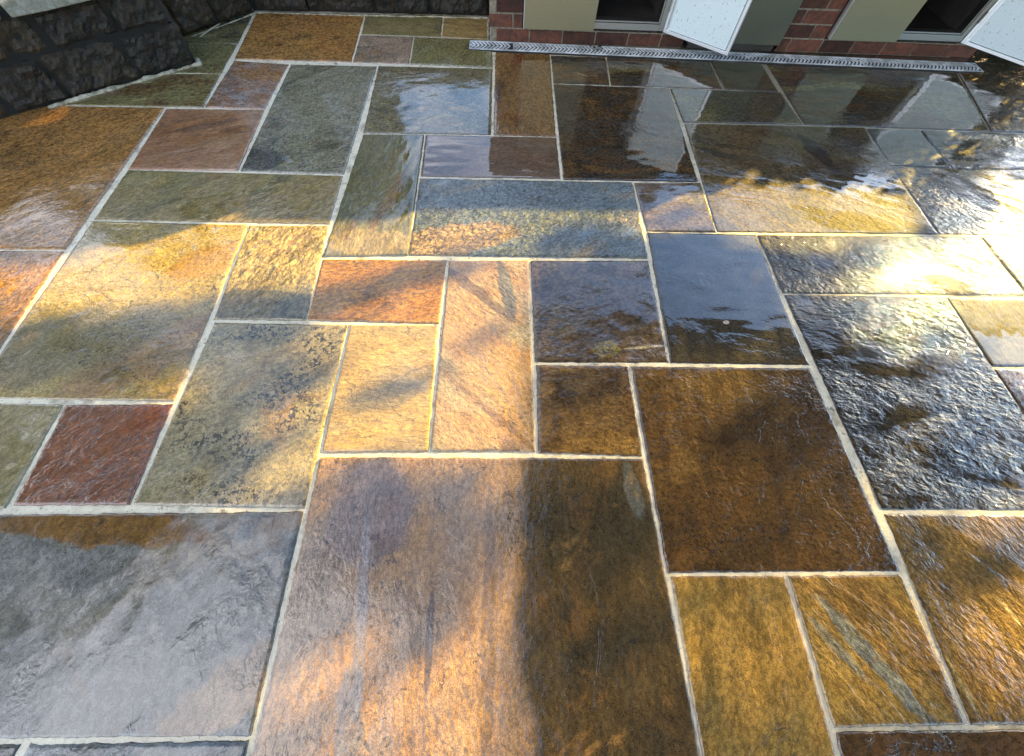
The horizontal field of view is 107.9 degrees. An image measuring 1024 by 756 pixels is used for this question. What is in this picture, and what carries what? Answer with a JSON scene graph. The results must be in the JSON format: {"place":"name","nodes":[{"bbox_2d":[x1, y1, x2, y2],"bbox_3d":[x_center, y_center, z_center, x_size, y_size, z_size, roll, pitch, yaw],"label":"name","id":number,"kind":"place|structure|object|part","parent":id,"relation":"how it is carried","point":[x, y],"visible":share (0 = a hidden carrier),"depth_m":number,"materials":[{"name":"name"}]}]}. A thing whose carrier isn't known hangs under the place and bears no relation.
{"place":"outdoors","nodes":[
{"label":"outdoors","id":0,"kind":"place"},
{"label":"ground","id":1,"kind":"structure","parent":0,"visible":0},
{"bbox_2d":[0,744,20,755],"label":"flagstone","id":2,"kind":"object","parent":1,"relation":"on","point":[8,749],"visible":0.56,"depth_m":0.90,"materials":[{"name":"stone"}]},
{"bbox_2d":[0,403,62,508],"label":"flagstone","id":3,"kind":"object","parent":1,"relation":"on","point":[24,429],"visible":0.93,"depth_m":1.24,"materials":[{"name":"stone"}]},
{"bbox_2d":[0,251,63,348],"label":"flagstone","id":4,"kind":"object","parent":1,"relation":"on","point":[24,275],"visible":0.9,"depth_m":1.53,"materials":[{"name":"stone"}]},
{"bbox_2d":[0,106,163,249],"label":"flagstone","id":5,"kind":"object","parent":1,"relation":"on","point":[61,167],"visible":0.96,"depth_m":1.85,"materials":[{"name":"stone"}]},
{"bbox_2d":[14,404,172,505],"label":"flagstone","id":6,"kind":"object","parent":1,"relation":"on","point":[94,455],"visible":0.92,"depth_m":1.22,"materials":[{"name":"red stone"}]},
{"bbox_2d":[0,0,194,118],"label":"block wall","id":7,"kind":"structure","parent":1,"relation":"on","point":[53,51],"depth_m":2.00,"materials":[{"name":"black stone"}]},
{"bbox_2d":[0,221,247,401],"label":"flagstone","id":8,"kind":"object","parent":1,"relation":"on","point":[121,310],"visible":0.98,"depth_m":1.47,"materials":[{"name":"stone"}]},
{"bbox_2d":[24,740,248,755],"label":"flagstone","id":9,"kind":"object","parent":1,"relation":"on","point":[211,748],"visible":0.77,"depth_m":0.91,"materials":[{"name":"stone"}]},
{"bbox_2d":[60,74,220,107],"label":"flagstone","id":10,"kind":"object","parent":1,"relation":"on","point":[183,90],"visible":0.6,"depth_m":2.15,"materials":[{"name":"stone"}]},
{"bbox_2d":[0,511,302,739],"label":"flagstone","id":11,"kind":"object","parent":1,"relation":"on","point":[133,624],"visible":0.97,"depth_m":1.03,"materials":[{"name":"stone"}]},
{"bbox_2d":[129,109,263,170],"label":"flagstone","id":12,"kind":"object","parent":1,"relation":"on","point":[202,139],"visible":0.94,"depth_m":1.97,"materials":[{"name":"stone"}]},
{"bbox_2d":[176,44,236,73],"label":"flagstone","id":13,"kind":"object","parent":1,"relation":"on","point":[214,58],"visible":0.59,"depth_m":2.35,"materials":[{"name":"stone"}]},
{"bbox_2d":[95,170,342,224],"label":"flagstone","id":14,"kind":"object","parent":1,"relation":"on","point":[177,196],"visible":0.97,"depth_m":1.78,"materials":[{"name":"stone"}]},
{"bbox_2d":[183,11,254,43],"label":"flagstone","id":15,"kind":"object","parent":1,"relation":"on","point":[231,33],"visible":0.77,"depth_m":2.48,"materials":[{"name":"stone"}]},
{"bbox_2d":[199,23,219,36],"bbox_3d":[-2.003,-2.309,2.476,0.013,0.019,0.177,27,66,11],"label":"twig","id":16,"kind":"object","parent":15,"relation":"on","point":[209,30],"visible":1,"depth_m":2.47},
{"bbox_2d":[134,323,348,508],"bbox_3d":[-0.917,0.107,1.345,0.538,0.064,0.703,0,63,-2],"label":"flagstone","id":17,"kind":"object","parent":1,"relation":"on","point":[246,427],"visible":0.98,"depth_m":1.29,"materials":[{"name":"stone"}]},
{"bbox_2d":[205,61,288,109],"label":"flagstone","id":18,"kind":"object","parent":1,"relation":"on","point":[247,85],"visible":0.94,"depth_m":2.21,"materials":[{"name":"stone"}]},
{"bbox_2d":[214,226,327,320],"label":"flagstone","id":19,"kind":"object","parent":1,"relation":"on","point":[273,276],"visible":0.98,"depth_m":1.58,"materials":[{"name":"stone"}]},
{"bbox_2d":[235,13,363,62],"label":"flagstone","id":20,"kind":"object","parent":1,"relation":"on","point":[297,37],"visible":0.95,"depth_m":2.49,"materials":[{"name":"stone"}]},
{"bbox_2d":[241,64,376,174],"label":"flagstone","id":21,"kind":"object","parent":1,"relation":"on","point":[311,123],"visible":0.97,"depth_m":2.08,"materials":[{"name":"stone"}]},
{"bbox_2d":[323,134,423,257],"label":"flagstone","id":22,"kind":"object","parent":1,"relation":"on","point":[375,215],"visible":0.98,"depth_m":1.81,"materials":[{"name":"stone"}]},
{"bbox_2d":[308,259,446,323],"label":"flagstone","id":23,"kind":"object","parent":1,"relation":"on","point":[387,291],"visible":0.96,"depth_m":1.56,"materials":[{"name":"orange stone"}]},
{"bbox_2d":[321,325,437,452],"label":"flagstone","id":24,"kind":"object","parent":1,"relation":"on","point":[382,401],"visible":0.95,"depth_m":1.35,"materials":[{"name":"yellow stone"}]},
{"bbox_2d":[353,35,412,63],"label":"flagstone","id":25,"kind":"object","parent":1,"relation":"on","point":[384,49],"visible":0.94,"depth_m":2.45,"materials":[{"name":"stone"}]},
{"bbox_2d":[361,14,442,37],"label":"flagstone","id":26,"kind":"object","parent":1,"relation":"on","point":[396,25],"visible":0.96,"depth_m":2.61,"materials":[{"name":"stone"}]},
{"bbox_2d":[363,66,492,134],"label":"flagstone","id":27,"kind":"object","parent":1,"relation":"on","point":[430,100],"visible":0.98,"depth_m":2.20,"materials":[{"name":"stone"}]},
{"bbox_2d":[410,37,492,67],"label":"flagstone","id":28,"kind":"object","parent":1,"relation":"on","point":[442,52],"visible":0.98,"depth_m":2.45,"materials":[{"name":"stone"}]},
{"bbox_2d":[442,16,487,38],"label":"flagstone","id":29,"kind":"object","parent":1,"relation":"on","point":[463,28],"visible":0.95,"depth_m":2.62,"materials":[{"name":"stone"}]},
{"bbox_2d":[252,457,700,755],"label":"flagstone","id":30,"kind":"object","parent":1,"relation":"on","point":[461,606],"visible":1,"depth_m":1.05,"materials":[{"name":"stone"}]},
{"bbox_2d":[430,260,534,451],"bbox_3d":[-0.102,-0.125,1.490,0.362,0.065,0.874,0,63,-2],"label":"flagstone","id":31,"kind":"object","parent":1,"relation":"on","point":[484,396],"visible":0.99,"depth_m":1.42,"materials":[{"name":"stone"}]},
{"bbox_2d":[421,135,560,178],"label":"flagstone","id":32,"kind":"object","parent":1,"relation":"on","point":[489,157],"visible":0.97,"depth_m":1.98,"materials":[{"name":"stone"}]},
{"bbox_2d":[0,3,1023,755],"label":"mortar bed","id":33,"kind":"object","parent":1,"relation":"on","point":[132,507],"visible":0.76,"depth_m":1.35,"materials":[{"name":"grey concrete"}]},
{"bbox_2d":[47,57,201,107],"bbox_3d":[-2.235,-1.721,2.186,0.833,0.038,0.064,-39,71,-19],"label":"mortar fillet","id":34,"kind":"object","parent":33,"relation":"on","point":[198,61],"visible":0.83,"depth_m":2.15,"materials":[{"name":"grey concrete"}]},
{"bbox_2d":[161,0,488,34],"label":"block wall","id":35,"kind":"structure","parent":33,"relation":"on","point":[189,16],"depth_m":2.61,"materials":[{"name":"black stone"}]},
{"bbox_2d":[191,12,487,36],"bbox_3d":[-1.168,-2.555,2.642,1.998,0.019,0.310,-11,64,-7],"label":"mortar fillet","id":36,"kind":"object","parent":33,"relation":"on","point":[254,14],"visible":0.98,"depth_m":2.65,"materials":[{"name":"grey concrete"}]},
{"bbox_2d":[487,17,489,39],"bbox_3d":[-0.167,-2.457,2.627,0.026,0.026,0.332,0,63,-2],"label":"mortar fillet","id":37,"kind":"object","parent":33,"relation":"on","point":[488,29],"visible":0.98,"depth_m":2.62,"materials":[{"name":"grey concrete"}]},
{"bbox_2d":[489,0,997,57],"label":"brick kitchen","id":38,"kind":"object","parent":33,"relation":"on","point":[811,24],"visible":0.5,"depth_m":2.54,"materials":[{"name":"brick"}]},
{"bbox_2d":[523,0,752,55],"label":"steel cabinet","id":39,"kind":"object","parent":38,"relation":"attached to","point":[714,25],"visible":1,"depth_m":2.40,"materials":[{"name":"beige metal"}]},
{"bbox_3d":[0.317,-2.433,2.184,0.466,0.622,0.065,0,63,-2],"label":"door","id":40,"kind":"part","parent":39,"relation":"part of","materials":[{"name":"metal"}]},
{"bbox_3d":[1.221,-2.349,2.173,0.462,0.622,0.065,36,68,15],"label":"door","id":41,"kind":"part","parent":39,"relation":"part of","materials":[{"name":"white metal"}]},
{"bbox_2d":[826,0,1023,65],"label":"steel cabinet","id":42,"kind":"object","parent":38,"relation":"attached to","point":[997,30],"visible":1,"depth_m":2.46,"materials":[{"name":"beige metal"}]},
{"bbox_3d":[2.388,-2.420,2.249,0.469,0.622,0.065,0,63,-2],"label":"door","id":43,"kind":"part","parent":42,"relation":"part of","materials":[{"name":"metal"}]},
{"bbox_3d":[3.275,-2.308,2.223,0.065,0.622,0.465,-39,71,-19],"label":"door","id":44,"kind":"part","parent":42,"relation":"part of","materials":[{"name":"white metal"}]},
{"bbox_2d":[686,0,802,50],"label":"outdoor fridge","id":45,"kind":"object","parent":33,"relation":"on","point":[765,25],"visible":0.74,"depth_m":2.46,"materials":[{"name":"metal"}]},
{"bbox_3d":[1.522,-2.459,2.217,0.636,0.750,0.036,0,63,-2],"label":"door","id":46,"kind":"part","parent":45,"relation":"part of","materials":[{"name":"metal"}]},
{"bbox_2d":[494,52,555,136],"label":"flagstone","id":47,"kind":"object","parent":1,"relation":"on","point":[523,101],"visible":0.99,"depth_m":2.25,"materials":[{"name":"stone"}]},
{"bbox_2d":[409,178,647,258],"bbox_3d":[0.079,-0.768,1.817,1.094,0.068,0.533,0,63,-2],"label":"flagstone","id":48,"kind":"object","parent":1,"relation":"on","point":[512,218],"visible":0.98,"depth_m":1.78,"materials":[{"name":"stone"}]},
{"bbox_2d":[551,56,608,85],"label":"flagstone","id":49,"kind":"object","parent":1,"relation":"on","point":[579,70],"visible":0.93,"depth_m":2.41,"materials":[{"name":"stone"}]},
{"bbox_2d":[536,365,641,456],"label":"flagstone","id":50,"kind":"object","parent":1,"relation":"on","point":[586,409],"visible":0.94,"depth_m":1.34,"materials":[{"name":"stone"}]},
{"bbox_2d":[530,260,668,362],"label":"flagstone","id":51,"kind":"object","parent":1,"relation":"on","point":[593,311],"visible":0.97,"depth_m":1.54,"materials":[{"name":"stone"}]},
{"bbox_2d":[553,84,697,181],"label":"flagstone","id":52,"kind":"object","parent":1,"relation":"on","point":[609,133],"visible":0.97,"depth_m":2.11,"materials":[{"name":"stone"}]},
{"bbox_2d":[607,57,721,89],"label":"flagstone","id":53,"kind":"object","parent":1,"relation":"on","point":[636,72],"visible":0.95,"depth_m":2.43,"materials":[{"name":"stone"}]},
{"bbox_2d":[634,183,715,232],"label":"flagstone","id":54,"kind":"object","parent":1,"relation":"on","point":[673,207],"visible":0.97,"depth_m":1.85,"materials":[{"name":"stone"}]},
{"bbox_2d":[468,40,983,72],"bbox_3d":[1.474,-2.190,2.562,3.534,0.039,0.130,1,63,-1],"label":"channel drain","id":55,"kind":"object","parent":1,"relation":"on","point":[663,54],"visible":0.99,"depth_m":2.54,"materials":[{"name":"metal"}]},
{"bbox_2d":[589,42,609,50],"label":"leaf litter","id":56,"kind":"object","parent":55,"relation":"on","point":[600,45],"visible":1,"depth_m":2.52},
{"bbox_2d":[647,232,809,365],"bbox_3d":[0.891,-0.358,1.641,0.560,0.065,0.716,0,63,-2],"label":"flagstone","id":57,"kind":"object","parent":1,"relation":"on","point":[720,299],"visible":0.97,"depth_m":1.59,"materials":[{"name":"stone"}]},
{"bbox_2d":[670,88,802,124],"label":"flagstone","id":58,"kind":"object","parent":1,"relation":"on","point":[723,106],"visible":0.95,"depth_m":2.27,"materials":[{"name":"stone"}]},
{"bbox_2d":[711,61,777,91],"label":"flagstone","id":59,"kind":"object","parent":1,"relation":"on","point":[742,76],"visible":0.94,"depth_m":2.44,"materials":[{"name":"stone"}]},
{"bbox_2d":[670,576,835,755],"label":"flagstone","id":60,"kind":"object","parent":1,"relation":"on","point":[753,689],"visible":0.98,"depth_m":1.02,"materials":[{"name":"stone"}]},
{"bbox_2d":[631,366,899,572],"bbox_3d":[0.825,0.287,1.316,0.729,0.063,0.713,0,63,-2],"label":"flagstone","id":61,"kind":"object","parent":1,"relation":"on","point":[752,469],"visible":0.99,"depth_m":1.26,"materials":[{"name":"stone"}]},
{"bbox_2d":[684,124,937,234],"bbox_3d":[1.538,-1.081,2.027,1.125,0.064,0.894,0,63,-2],"label":"flagstone","id":62,"kind":"object","parent":1,"relation":"on","point":[780,179],"visible":0.98,"depth_m":1.97,"materials":[{"name":"stone"}]},
{"bbox_2d":[758,48,988,131],"bbox_3d":[2.453,-2.005,2.523,1.461,0.064,1.190,0,63,-2],"label":"flagstone","id":63,"kind":"object","parent":1,"relation":"on","point":[868,97],"visible":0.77,"depth_m":2.39,"materials":[{"name":"stone"}]},
{"bbox_2d":[787,574,965,727],"bbox_3d":[1.016,0.769,1.079,0.363,0.064,0.354,0,63,-2],"label":"flagstone","id":64,"kind":"object","parent":1,"relation":"on","point":[876,661],"visible":0.94,"depth_m":1.04,"materials":[{"name":"stone"}]},
{"bbox_2d":[758,235,1023,295],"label":"flagstone","id":65,"kind":"object","parent":1,"relation":"on","point":[906,265],"visible":0.98,"depth_m":1.72,"materials":[{"name":"grey stone"}]},
{"bbox_2d":[784,295,1023,509],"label":"flagstone","id":66,"kind":"object","parent":1,"relation":"on","point":[929,413],"visible":0.99,"depth_m":1.41,"materials":[{"name":"stone"}]},
{"bbox_2d":[867,129,950,167],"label":"flagstone","id":67,"kind":"object","parent":1,"relation":"on","point":[911,148],"visible":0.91,"depth_m":2.14,"materials":[{"name":"stone"}]},
{"bbox_2d":[836,729,1023,755],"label":"flagstone","id":68,"kind":"object","parent":1,"relation":"on","point":[999,742],"visible":0.81,"depth_m":0.96,"materials":[{"name":"stone"}]},
{"bbox_2d":[884,514,1023,724],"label":"flagstone","id":69,"kind":"object","parent":1,"relation":"on","point":[966,574],"visible":0.98,"depth_m":1.12,"materials":[{"name":"stone"}]},
{"bbox_2d":[892,167,1023,235],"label":"flagstone","id":70,"kind":"object","parent":1,"relation":"on","point":[986,202],"visible":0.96,"depth_m":1.95,"materials":[{"name":"stone"}]},
{"bbox_2d":[921,130,1023,169],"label":"flagstone","id":71,"kind":"object","parent":1,"relation":"on","point":[976,150],"visible":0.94,"depth_m":2.16,"materials":[{"name":"stone"}]},
{"bbox_2d":[947,298,1023,366],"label":"flagstone","id":72,"kind":"object","parent":1,"relation":"on","point":[995,328],"visible":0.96,"depth_m":1.58,"materials":[{"name":"stone"}]},
{"bbox_2d":[949,49,1023,132],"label":"flagstone","id":73,"kind":"object","parent":1,"relation":"on","point":[995,89],"visible":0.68,"depth_m":2.46,"materials":[{"name":"stone"}]},
{"bbox_2d":[981,237,1023,290],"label":"flagstone","id":74,"kind":"object","parent":1,"relation":"on","point":[1008,252],"visible":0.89,"depth_m":1.77,"materials":[{"name":"stone"}]},
{"bbox_2d":[994,369,1023,413],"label":"flagstone","id":75,"kind":"object","parent":1,"relation":"on","point":[1012,380],"visible":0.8,"depth_m":1.46,"materials":[{"name":"stone"}]}
]}

